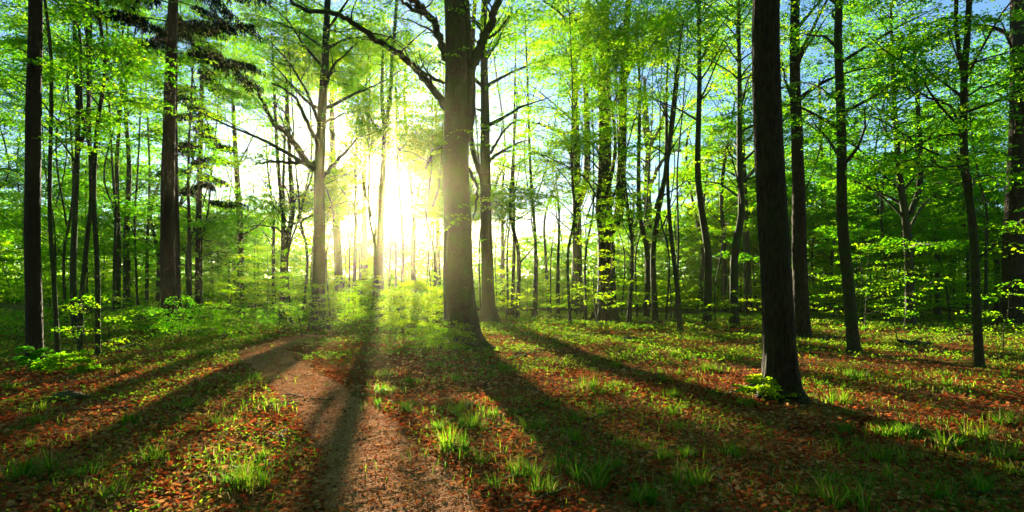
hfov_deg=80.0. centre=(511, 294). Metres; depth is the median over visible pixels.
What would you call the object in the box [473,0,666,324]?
background tree
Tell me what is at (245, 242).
background tree
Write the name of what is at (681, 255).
young tree
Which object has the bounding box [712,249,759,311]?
young tree
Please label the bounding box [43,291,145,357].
young beech
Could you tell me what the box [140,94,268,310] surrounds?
background tree
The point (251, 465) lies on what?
grass tuft
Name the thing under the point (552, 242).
background tree
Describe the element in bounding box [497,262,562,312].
young tree
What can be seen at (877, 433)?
grass tuft
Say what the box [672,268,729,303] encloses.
young tree
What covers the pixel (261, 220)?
background tree
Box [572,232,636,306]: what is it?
young tree
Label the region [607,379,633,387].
grass tuft
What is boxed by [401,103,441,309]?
beech tree
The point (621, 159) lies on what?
background tree
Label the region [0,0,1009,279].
sky
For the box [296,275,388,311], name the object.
young tree
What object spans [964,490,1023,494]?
fallen twig
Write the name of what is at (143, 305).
leafy shrub
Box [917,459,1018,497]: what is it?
grass tuft
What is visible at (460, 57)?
beech tree
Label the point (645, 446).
grass tuft
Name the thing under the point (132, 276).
young tree
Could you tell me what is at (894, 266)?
young tree
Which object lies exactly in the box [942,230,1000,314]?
young tree
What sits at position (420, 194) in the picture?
background tree
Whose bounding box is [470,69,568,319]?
background tree
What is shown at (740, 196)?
background tree
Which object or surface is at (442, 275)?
young tree
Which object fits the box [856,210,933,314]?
young tree
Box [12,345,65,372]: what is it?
leafy shrub
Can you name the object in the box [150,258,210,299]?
young tree
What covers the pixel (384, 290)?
young tree
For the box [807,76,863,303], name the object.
beech tree
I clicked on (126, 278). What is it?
slender tree
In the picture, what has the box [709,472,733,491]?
fallen twig
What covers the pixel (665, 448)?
fallen twig
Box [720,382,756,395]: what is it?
fallen branch
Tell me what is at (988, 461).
grass tuft
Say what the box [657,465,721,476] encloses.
fallen twig
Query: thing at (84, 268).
slender tree
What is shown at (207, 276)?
young tree
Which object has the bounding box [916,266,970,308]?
young tree
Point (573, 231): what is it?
background tree
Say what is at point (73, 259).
slender tree
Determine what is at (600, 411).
grass tuft
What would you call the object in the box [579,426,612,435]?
fallen twig
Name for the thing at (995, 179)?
background tree
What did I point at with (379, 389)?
grass tuft
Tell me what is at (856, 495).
grass tuft
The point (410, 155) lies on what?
background tree
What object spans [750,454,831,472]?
fallen twig
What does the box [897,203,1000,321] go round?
young tree
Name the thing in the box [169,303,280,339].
leafy shrub
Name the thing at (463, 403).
grass tuft
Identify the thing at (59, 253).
young tree
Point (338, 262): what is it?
beech tree
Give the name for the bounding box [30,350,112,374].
leafy shrub
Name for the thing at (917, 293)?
young tree
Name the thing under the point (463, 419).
grass tuft
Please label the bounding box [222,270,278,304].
young tree
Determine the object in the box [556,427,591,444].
grass tuft
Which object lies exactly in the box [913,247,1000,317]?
young tree
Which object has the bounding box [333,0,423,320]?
slender tree
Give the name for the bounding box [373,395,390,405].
grass tuft
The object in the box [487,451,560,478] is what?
grass tuft
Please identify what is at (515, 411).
grass tuft
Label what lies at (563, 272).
young tree
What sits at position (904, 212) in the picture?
background tree
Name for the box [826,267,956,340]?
young beech
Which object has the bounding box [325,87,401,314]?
background tree
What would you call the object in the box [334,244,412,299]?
young tree
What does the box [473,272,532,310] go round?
young tree
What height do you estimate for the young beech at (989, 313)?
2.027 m
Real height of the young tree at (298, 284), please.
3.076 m
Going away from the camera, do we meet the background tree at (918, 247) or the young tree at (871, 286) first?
the young tree at (871, 286)
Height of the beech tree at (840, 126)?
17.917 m
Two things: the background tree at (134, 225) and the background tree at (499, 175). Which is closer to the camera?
the background tree at (134, 225)
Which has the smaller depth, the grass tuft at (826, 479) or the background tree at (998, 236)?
the grass tuft at (826, 479)
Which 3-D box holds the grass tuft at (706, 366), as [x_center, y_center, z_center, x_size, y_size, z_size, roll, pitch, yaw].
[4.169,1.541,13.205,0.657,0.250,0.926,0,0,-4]
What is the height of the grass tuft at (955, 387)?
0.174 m
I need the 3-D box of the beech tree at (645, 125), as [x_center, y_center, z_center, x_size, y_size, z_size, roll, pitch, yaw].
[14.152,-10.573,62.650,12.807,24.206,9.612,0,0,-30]
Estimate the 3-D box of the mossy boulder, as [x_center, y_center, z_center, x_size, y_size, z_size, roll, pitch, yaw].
[-6.707,1.537,9.207,0.587,0.167,0.447,0,0,0]
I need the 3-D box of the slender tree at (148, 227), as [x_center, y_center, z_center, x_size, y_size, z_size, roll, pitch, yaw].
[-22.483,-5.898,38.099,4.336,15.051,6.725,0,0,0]
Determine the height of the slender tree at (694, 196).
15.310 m
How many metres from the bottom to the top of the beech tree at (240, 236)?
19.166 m
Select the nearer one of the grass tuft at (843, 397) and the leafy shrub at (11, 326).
the grass tuft at (843, 397)
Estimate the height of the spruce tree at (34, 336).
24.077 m
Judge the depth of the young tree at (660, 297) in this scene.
37.54 m
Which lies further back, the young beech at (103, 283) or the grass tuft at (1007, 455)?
the young beech at (103, 283)
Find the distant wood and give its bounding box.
[0,175,1001,307]
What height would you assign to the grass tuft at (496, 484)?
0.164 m
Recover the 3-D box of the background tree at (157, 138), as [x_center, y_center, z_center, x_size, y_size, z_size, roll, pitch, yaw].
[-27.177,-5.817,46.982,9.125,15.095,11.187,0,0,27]
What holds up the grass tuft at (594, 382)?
on the ground at (256, 504)
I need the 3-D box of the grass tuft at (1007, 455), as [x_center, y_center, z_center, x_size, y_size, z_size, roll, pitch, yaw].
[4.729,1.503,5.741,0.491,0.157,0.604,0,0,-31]
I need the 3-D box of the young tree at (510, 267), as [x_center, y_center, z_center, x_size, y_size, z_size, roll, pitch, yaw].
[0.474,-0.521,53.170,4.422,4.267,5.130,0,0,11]
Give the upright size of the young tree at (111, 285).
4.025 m
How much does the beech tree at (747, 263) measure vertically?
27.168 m
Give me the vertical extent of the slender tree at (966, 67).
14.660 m
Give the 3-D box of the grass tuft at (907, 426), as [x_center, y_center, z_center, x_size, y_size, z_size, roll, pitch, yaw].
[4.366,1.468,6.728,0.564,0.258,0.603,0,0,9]
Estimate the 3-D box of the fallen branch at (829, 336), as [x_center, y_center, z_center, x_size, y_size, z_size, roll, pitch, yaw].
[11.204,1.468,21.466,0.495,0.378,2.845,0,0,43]
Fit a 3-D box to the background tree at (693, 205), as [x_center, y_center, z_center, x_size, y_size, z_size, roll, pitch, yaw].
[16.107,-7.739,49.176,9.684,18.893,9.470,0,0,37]
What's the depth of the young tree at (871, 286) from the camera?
47.16 m
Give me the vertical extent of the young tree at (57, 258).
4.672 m
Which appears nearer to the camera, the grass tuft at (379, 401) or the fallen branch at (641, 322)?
the grass tuft at (379, 401)
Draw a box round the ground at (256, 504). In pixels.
[0,297,1023,511]
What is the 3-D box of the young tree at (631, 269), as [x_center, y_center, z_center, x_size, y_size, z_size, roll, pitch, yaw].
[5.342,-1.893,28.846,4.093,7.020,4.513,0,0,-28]
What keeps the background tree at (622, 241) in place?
on the ground at (256, 504)
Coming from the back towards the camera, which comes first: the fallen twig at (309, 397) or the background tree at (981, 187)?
the background tree at (981, 187)
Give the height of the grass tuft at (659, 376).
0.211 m
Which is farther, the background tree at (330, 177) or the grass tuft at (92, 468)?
the background tree at (330, 177)
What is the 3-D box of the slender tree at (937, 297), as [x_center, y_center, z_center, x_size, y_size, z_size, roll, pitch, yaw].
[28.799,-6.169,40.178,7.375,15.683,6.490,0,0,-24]
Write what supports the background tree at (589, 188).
on the ground at (256, 504)
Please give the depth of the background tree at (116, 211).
27.64 m
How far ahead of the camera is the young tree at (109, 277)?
41.87 m
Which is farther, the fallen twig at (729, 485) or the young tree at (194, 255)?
the young tree at (194, 255)
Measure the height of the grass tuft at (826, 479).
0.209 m
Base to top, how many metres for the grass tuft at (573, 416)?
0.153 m
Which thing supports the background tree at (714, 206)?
on the ground at (256, 504)
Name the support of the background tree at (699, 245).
on the ground at (256, 504)
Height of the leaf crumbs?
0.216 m
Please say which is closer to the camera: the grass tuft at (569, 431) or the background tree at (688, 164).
the grass tuft at (569, 431)
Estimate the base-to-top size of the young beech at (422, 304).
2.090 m
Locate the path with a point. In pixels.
(371, 482)
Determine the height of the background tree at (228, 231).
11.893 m
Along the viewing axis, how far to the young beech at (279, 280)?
22.87 m
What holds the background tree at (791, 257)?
on the ground at (256, 504)
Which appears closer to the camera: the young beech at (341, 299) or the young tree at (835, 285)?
the young beech at (341, 299)
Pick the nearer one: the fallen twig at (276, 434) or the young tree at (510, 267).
the fallen twig at (276, 434)
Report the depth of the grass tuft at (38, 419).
7.58 m
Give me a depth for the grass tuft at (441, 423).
7.24 m
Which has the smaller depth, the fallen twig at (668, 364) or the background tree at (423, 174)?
the fallen twig at (668, 364)
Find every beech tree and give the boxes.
[104,0,441,330]
[153,32,310,317]
[194,0,377,317]
[251,0,430,318]
[253,0,697,351]
[305,20,365,312]
[328,14,474,309]
[335,127,397,305]
[373,30,442,311]
[376,0,573,325]
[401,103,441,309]
[428,0,563,318]
[440,0,586,320]
[499,0,612,313]
[529,0,685,321]
[590,182,672,306]
[594,76,694,307]
[669,0,844,315]
[716,0,980,352]
[740,0,951,337]
[785,76,853,307]
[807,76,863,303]
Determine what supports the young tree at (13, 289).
on the ground at (256, 504)
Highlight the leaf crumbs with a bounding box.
[194,334,569,511]
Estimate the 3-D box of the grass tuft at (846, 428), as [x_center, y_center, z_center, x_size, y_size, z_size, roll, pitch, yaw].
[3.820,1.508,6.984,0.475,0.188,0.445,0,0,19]
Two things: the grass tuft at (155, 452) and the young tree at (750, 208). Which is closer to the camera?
the grass tuft at (155, 452)
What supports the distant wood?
on the ground at (256, 504)
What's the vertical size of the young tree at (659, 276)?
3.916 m
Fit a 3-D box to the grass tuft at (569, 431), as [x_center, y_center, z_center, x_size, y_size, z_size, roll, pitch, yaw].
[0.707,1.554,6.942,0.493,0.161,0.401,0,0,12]
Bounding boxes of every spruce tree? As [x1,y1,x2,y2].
[0,0,56,365]
[61,0,272,335]
[147,0,236,329]
[154,35,248,318]
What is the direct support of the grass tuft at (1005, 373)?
on the ground at (256, 504)
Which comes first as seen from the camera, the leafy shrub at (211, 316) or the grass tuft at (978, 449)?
the grass tuft at (978, 449)
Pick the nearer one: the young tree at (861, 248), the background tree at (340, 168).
the young tree at (861, 248)
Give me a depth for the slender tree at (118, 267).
29.26 m
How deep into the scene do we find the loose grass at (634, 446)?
6.31 m
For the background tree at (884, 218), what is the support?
on the ground at (256, 504)
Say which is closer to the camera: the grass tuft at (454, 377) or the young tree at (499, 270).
the grass tuft at (454, 377)
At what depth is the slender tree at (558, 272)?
41.39 m
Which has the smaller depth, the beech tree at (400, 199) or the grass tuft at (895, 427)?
the grass tuft at (895, 427)
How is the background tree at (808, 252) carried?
on the ground at (256, 504)
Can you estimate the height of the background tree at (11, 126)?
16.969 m
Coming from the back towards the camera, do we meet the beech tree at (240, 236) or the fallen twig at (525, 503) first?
the beech tree at (240, 236)
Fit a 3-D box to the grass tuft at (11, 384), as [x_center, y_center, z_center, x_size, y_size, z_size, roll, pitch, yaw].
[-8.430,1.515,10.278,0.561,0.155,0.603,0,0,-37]
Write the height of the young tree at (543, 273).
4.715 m
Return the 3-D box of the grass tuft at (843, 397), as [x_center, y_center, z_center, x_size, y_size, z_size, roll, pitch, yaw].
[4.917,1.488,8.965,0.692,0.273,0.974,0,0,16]
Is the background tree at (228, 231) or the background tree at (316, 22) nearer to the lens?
the background tree at (316, 22)
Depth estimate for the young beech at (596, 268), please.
28.99 m
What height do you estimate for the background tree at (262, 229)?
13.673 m
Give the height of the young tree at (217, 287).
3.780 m
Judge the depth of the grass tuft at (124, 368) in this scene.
12.02 m
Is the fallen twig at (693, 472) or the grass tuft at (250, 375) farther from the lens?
the grass tuft at (250, 375)
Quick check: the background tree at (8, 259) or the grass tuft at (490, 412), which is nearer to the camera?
the grass tuft at (490, 412)
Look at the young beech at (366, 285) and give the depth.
25.55 m
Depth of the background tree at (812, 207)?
48.28 m
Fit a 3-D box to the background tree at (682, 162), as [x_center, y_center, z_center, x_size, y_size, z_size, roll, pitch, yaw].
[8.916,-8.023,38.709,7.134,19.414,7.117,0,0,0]
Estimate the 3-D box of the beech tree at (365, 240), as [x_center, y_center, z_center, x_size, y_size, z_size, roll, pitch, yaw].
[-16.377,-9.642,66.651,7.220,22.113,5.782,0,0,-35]
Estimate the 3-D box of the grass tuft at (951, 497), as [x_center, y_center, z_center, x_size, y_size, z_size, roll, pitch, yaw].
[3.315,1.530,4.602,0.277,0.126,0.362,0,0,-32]
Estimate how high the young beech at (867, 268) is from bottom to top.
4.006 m
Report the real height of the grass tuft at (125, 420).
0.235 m
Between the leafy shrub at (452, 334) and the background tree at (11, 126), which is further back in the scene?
the background tree at (11, 126)
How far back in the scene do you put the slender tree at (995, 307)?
51.35 m
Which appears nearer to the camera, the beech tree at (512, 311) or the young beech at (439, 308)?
the young beech at (439, 308)
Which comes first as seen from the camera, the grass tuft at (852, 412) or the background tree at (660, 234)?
the grass tuft at (852, 412)
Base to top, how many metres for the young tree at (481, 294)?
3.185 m
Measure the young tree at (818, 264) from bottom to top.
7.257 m
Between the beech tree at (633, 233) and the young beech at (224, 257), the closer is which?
the young beech at (224, 257)
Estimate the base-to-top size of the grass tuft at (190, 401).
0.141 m
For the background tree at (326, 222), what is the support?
on the ground at (256, 504)
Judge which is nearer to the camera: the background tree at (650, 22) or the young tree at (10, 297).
the background tree at (650, 22)
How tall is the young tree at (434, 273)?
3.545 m
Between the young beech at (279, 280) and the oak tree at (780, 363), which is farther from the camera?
the young beech at (279, 280)
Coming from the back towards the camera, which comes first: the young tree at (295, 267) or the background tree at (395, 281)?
the young tree at (295, 267)
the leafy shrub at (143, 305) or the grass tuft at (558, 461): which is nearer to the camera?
the grass tuft at (558, 461)
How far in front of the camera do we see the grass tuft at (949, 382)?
10.34 m
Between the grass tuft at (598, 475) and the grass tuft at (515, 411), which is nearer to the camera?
the grass tuft at (598, 475)
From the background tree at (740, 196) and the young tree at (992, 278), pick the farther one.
the young tree at (992, 278)
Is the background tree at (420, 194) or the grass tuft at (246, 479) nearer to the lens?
the grass tuft at (246, 479)
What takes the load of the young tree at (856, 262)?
on the ground at (256, 504)
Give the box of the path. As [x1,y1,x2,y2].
[235,335,479,511]
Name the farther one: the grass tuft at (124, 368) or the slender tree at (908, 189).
the slender tree at (908, 189)
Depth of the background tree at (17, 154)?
38.96 m
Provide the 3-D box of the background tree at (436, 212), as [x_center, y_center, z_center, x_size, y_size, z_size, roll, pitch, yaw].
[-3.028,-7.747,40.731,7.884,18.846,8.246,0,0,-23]
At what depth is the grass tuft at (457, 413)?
8.12 m
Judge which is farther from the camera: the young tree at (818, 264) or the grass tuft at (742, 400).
the young tree at (818, 264)
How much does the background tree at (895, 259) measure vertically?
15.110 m
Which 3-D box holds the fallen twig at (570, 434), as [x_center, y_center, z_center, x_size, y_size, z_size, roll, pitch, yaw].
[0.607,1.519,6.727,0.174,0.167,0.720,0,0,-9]
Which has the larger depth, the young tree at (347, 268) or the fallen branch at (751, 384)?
the young tree at (347, 268)
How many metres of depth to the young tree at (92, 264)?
34.66 m
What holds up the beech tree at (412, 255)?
on the ground at (256, 504)
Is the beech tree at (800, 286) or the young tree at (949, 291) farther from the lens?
the young tree at (949, 291)
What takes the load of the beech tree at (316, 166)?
on the ground at (256, 504)
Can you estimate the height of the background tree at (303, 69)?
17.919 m
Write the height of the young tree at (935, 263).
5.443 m
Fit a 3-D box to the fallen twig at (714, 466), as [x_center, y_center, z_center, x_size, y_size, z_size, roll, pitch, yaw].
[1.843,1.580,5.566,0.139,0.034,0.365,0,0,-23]
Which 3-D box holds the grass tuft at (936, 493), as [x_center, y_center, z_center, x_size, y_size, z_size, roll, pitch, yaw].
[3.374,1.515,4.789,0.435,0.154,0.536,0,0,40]
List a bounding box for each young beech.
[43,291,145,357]
[64,281,154,341]
[192,234,278,317]
[204,282,278,331]
[215,245,344,320]
[261,272,349,335]
[301,291,387,330]
[324,275,439,320]
[350,286,437,334]
[357,280,443,342]
[391,285,483,333]
[510,269,565,304]
[545,234,637,326]
[808,264,877,318]
[810,243,932,332]
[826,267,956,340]
[941,279,1023,347]
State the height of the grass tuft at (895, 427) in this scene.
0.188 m
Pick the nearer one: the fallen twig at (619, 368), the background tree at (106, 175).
the fallen twig at (619, 368)
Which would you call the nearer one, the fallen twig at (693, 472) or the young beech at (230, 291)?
the fallen twig at (693, 472)
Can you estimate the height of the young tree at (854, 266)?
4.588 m
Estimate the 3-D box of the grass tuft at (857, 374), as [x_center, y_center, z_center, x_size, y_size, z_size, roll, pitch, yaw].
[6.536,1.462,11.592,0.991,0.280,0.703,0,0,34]
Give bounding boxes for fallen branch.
[116,333,161,351]
[486,391,508,430]
[507,350,542,359]
[549,328,609,339]
[623,318,675,327]
[659,310,713,316]
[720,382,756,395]
[819,331,844,340]
[943,332,990,341]
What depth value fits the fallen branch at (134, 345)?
17.44 m
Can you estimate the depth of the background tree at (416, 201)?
50.58 m
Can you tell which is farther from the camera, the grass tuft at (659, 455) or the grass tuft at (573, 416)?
the grass tuft at (573, 416)
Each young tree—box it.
[0,238,129,307]
[0,239,24,309]
[0,278,22,301]
[15,256,78,309]
[21,257,107,310]
[41,237,153,306]
[42,229,106,314]
[51,262,132,313]
[88,263,160,308]
[90,267,142,300]
[100,234,183,311]
[107,252,156,305]
[124,249,222,312]
[149,269,194,298]
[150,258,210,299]
[181,261,236,312]
[181,269,261,304]
[202,272,246,299]
[203,267,278,315]
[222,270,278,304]
[247,276,297,305]
[251,224,310,294]
[264,277,331,304]
[268,274,331,309]
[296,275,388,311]
[309,274,347,301]
[328,247,372,303]
[329,233,392,300]
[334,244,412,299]
[362,271,433,317]
[363,284,405,306]
[379,206,485,324]
[397,260,478,322]
[399,280,429,302]
[420,223,500,293]
[422,278,514,309]
[438,251,505,304]
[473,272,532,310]
[475,258,551,322]
[496,266,531,302]
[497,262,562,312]
[520,262,567,311]
[528,265,589,302]
[530,260,591,309]
[538,270,617,318]
[543,267,624,319]
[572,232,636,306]
[577,181,688,327]
[582,248,658,309]
[615,250,666,297]
[619,224,717,320]
[622,259,699,307]
[624,270,681,302]
[638,280,701,312]
[650,247,714,310]
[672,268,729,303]
[674,261,727,311]
[686,274,817,327]
[691,200,760,323]
[699,248,760,311]
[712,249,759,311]
[738,282,760,304]
[740,279,810,304]
[752,275,813,301]
[792,263,842,303]
[807,235,850,309]
[809,208,903,324]
[809,276,902,315]
[810,254,881,315]
[812,226,901,311]
[828,260,904,304]
[836,238,934,301]
[840,275,971,314]
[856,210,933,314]
[882,233,943,311]
[886,233,970,320]
[895,266,965,303]
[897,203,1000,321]
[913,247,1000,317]
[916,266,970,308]
[940,259,993,294]
[940,270,1000,303]
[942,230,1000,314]
[963,253,1001,294]
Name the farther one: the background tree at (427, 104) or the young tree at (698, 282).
the young tree at (698, 282)
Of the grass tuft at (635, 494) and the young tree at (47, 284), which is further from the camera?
the young tree at (47, 284)
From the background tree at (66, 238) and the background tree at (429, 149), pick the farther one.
the background tree at (429, 149)
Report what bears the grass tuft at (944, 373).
on the ground at (256, 504)
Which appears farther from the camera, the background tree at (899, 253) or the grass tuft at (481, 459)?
the background tree at (899, 253)
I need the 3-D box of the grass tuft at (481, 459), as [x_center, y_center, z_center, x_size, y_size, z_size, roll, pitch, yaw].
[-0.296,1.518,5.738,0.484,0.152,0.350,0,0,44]
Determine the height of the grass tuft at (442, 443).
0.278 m
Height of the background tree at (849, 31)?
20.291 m
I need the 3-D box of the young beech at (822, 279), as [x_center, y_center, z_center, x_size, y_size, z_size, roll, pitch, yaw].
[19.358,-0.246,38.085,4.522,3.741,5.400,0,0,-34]
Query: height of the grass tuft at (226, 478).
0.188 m
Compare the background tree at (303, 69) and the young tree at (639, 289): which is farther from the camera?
the young tree at (639, 289)
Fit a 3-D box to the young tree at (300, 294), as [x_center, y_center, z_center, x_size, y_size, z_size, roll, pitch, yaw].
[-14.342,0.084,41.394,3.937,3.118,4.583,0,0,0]
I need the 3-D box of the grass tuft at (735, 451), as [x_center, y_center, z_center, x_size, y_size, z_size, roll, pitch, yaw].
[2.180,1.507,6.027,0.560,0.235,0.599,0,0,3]
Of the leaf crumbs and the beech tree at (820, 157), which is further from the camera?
the beech tree at (820, 157)
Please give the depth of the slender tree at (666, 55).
24.32 m
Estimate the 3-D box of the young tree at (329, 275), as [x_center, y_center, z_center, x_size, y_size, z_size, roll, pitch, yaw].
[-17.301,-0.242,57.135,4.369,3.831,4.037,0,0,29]
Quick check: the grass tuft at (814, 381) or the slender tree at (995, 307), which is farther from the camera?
the slender tree at (995, 307)
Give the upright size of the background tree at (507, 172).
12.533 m
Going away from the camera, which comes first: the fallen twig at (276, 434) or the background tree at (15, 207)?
the fallen twig at (276, 434)
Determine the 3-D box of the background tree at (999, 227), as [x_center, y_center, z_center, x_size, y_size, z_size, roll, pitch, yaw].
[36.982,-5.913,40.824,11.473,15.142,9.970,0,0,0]
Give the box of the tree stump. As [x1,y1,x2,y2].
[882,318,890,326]
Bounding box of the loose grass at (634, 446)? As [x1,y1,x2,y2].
[0,345,1023,511]
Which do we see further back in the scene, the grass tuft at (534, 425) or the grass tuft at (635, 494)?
the grass tuft at (534, 425)
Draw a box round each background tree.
[0,0,77,223]
[0,0,94,237]
[0,0,163,326]
[0,0,253,328]
[0,24,145,282]
[0,90,159,318]
[0,161,100,259]
[0,164,23,267]
[0,175,15,248]
[21,152,152,310]
[41,51,278,258]
[43,119,185,312]
[46,157,226,314]
[65,0,213,323]
[81,117,223,257]
[97,7,265,305]
[121,0,284,321]
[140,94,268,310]
[147,0,409,324]
[150,81,268,309]
[158,173,279,311]
[184,169,305,308]
[190,172,297,311]
[195,10,376,321]
[203,96,300,310]
[222,118,341,314]
[233,34,394,320]
[241,7,376,318]
[246,147,353,312]
[258,67,396,313]
[285,113,358,228]
[287,13,441,320]
[293,145,401,312]
[297,84,413,312]
[304,162,367,235]
[312,77,428,306]
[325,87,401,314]
[346,182,440,311]
[350,36,547,315]
[357,95,443,314]
[362,108,515,311]
[377,142,440,312]
[387,157,495,313]
[387,158,434,262]
[395,107,480,195]
[399,66,501,222]
[400,96,472,235]
[405,26,556,309]
[405,158,526,245]
[436,157,554,310]
[441,116,560,317]
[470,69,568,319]
[471,11,594,318]
[471,50,527,247]
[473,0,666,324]
[501,163,567,313]
[506,4,656,324]
[507,17,683,322]
[517,0,647,323]
[533,22,680,325]
[543,178,582,311]
[544,70,590,316]
[592,0,684,318]
[611,91,660,316]
[612,0,736,322]
[617,5,722,318]
[619,12,750,322]
[622,0,789,324]
[636,63,742,310]
[647,0,751,320]
[649,87,759,310]
[653,81,757,311]
[655,0,835,327]
[673,47,791,309]
[678,58,791,285]
[690,137,835,273]
[693,36,816,311]
[698,94,902,265]
[707,204,819,275]
[730,120,948,317]
[740,176,831,255]
[781,0,898,259]
[783,0,1023,328]
[786,157,889,310]
[788,25,989,317]
[807,100,892,306]
[807,149,903,308]
[809,115,877,262]
[816,148,965,309]
[861,156,936,306]
[867,54,1005,311]
[872,27,1009,322]
[881,149,1002,308]
[882,76,962,307]
[886,170,1003,311]
[903,57,1008,317]
[914,52,1009,266]
[977,152,1007,256]
[979,164,1004,273]
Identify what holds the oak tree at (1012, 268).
on the ground at (256, 504)
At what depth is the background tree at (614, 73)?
30.86 m
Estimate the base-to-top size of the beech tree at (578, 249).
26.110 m
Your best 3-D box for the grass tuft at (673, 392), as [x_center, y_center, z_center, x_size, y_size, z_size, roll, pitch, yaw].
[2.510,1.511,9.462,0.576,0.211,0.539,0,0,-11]
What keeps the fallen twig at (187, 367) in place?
on the ground at (256, 504)
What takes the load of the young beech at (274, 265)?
on the ground at (256, 504)
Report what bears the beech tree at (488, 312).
on the ground at (256, 504)
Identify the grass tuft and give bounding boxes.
[0,381,27,389]
[0,442,93,481]
[4,430,48,449]
[22,411,47,423]
[29,399,51,410]
[62,452,130,479]
[84,469,149,499]
[96,444,118,455]
[111,405,147,425]
[112,364,131,371]
[120,441,173,462]
[174,396,197,405]
[199,411,243,426]
[205,462,257,486]
[213,458,277,493]
[223,453,277,475]
[238,370,260,378]
[255,447,283,458]
[259,399,287,408]
[363,368,398,376]
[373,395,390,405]
[376,383,394,393]
[396,398,416,411]
[398,374,414,383]
[413,419,475,454]
[429,415,460,429]
[444,398,477,409]
[447,400,472,415]
[450,372,461,381]
[450,410,487,429]
[456,449,496,464]
[480,404,498,417]
[480,471,520,491]
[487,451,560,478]
[509,405,521,414]
[512,411,562,432]
[514,469,579,497]
[523,434,540,443]
[536,449,590,468]
[556,425,585,435]
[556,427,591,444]
[561,408,589,422]
[562,449,632,490]
[574,373,605,390]
[590,406,610,416]
[596,448,638,470]
[597,472,678,506]
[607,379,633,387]
[611,358,621,367]
[615,436,631,446]
[635,440,648,449]
[649,444,676,462]
[649,451,733,490]
[652,371,673,380]
[663,403,693,416]
[664,386,684,398]
[664,440,708,459]
[670,348,681,356]
[694,417,733,428]
[699,361,717,370]
[702,436,754,458]
[735,393,756,405]
[778,480,821,498]
[781,471,905,511]
[802,377,829,385]
[803,463,847,487]
[821,386,867,404]
[821,429,868,455]
[826,417,859,434]
[838,365,883,378]
[839,409,859,415]
[842,439,934,464]
[865,422,898,435]
[873,459,908,479]
[874,417,944,439]
[875,418,922,437]
[886,378,920,387]
[911,425,983,450]
[912,449,945,462]
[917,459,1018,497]
[917,475,967,502]
[926,416,965,426]
[932,369,956,376]
[932,375,978,386]
[934,484,975,505]
[947,381,967,390]
[955,443,1015,458]
[957,417,1003,441]
[972,456,1007,472]
[978,403,1022,426]
[980,443,1023,461]
[997,462,1019,474]
[998,366,1020,377]
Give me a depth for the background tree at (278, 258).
51.62 m
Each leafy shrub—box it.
[0,299,106,332]
[0,313,62,341]
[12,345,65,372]
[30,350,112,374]
[101,301,181,332]
[107,304,192,340]
[130,295,237,341]
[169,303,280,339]
[180,305,250,331]
[245,299,328,330]
[405,320,477,349]
[731,373,800,400]
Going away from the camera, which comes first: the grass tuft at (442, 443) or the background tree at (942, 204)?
the grass tuft at (442, 443)
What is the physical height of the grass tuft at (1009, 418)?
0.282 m
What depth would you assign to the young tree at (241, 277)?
38.71 m
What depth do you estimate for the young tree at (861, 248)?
31.13 m
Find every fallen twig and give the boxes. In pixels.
[47,406,127,412]
[159,363,220,371]
[262,431,296,438]
[269,427,289,441]
[279,389,334,401]
[496,487,565,511]
[555,421,576,445]
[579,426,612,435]
[587,408,624,418]
[601,365,640,368]
[631,441,696,455]
[646,356,685,366]
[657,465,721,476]
[705,461,726,473]
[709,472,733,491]
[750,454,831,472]
[898,388,931,392]
[959,491,1004,493]
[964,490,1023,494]
[967,452,999,467]
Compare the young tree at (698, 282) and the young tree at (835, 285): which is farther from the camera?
the young tree at (698, 282)
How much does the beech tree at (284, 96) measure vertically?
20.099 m
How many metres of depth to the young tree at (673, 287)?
48.87 m
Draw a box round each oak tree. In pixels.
[752,0,814,404]
[894,0,1023,327]
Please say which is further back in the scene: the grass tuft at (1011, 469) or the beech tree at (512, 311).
the beech tree at (512, 311)
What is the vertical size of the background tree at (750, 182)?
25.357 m
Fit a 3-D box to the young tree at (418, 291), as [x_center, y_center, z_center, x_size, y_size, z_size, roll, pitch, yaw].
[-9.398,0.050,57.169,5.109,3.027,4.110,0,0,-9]
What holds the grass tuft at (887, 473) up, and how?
on the ground at (256, 504)
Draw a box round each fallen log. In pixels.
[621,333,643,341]
[897,337,932,346]
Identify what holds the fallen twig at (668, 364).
on the ground at (256, 504)
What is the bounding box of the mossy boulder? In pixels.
[46,390,90,401]
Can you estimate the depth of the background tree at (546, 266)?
56.72 m
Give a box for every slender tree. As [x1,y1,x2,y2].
[0,0,168,337]
[0,0,173,360]
[0,0,186,355]
[5,0,216,350]
[58,8,162,317]
[83,1,183,326]
[106,81,186,318]
[135,13,234,326]
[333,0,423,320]
[499,172,530,309]
[526,177,590,317]
[617,5,735,333]
[679,175,718,280]
[685,102,758,313]
[805,0,1023,367]
[871,130,949,278]
[882,89,1003,318]
[971,99,1008,311]
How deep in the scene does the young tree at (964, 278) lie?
58.98 m
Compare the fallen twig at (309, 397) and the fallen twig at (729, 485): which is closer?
the fallen twig at (729, 485)
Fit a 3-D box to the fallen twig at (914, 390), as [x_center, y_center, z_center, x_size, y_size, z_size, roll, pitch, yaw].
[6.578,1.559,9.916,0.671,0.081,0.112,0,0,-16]
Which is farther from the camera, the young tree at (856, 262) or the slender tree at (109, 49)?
the young tree at (856, 262)
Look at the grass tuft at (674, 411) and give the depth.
8.00 m
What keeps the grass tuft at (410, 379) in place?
on the ground at (256, 504)

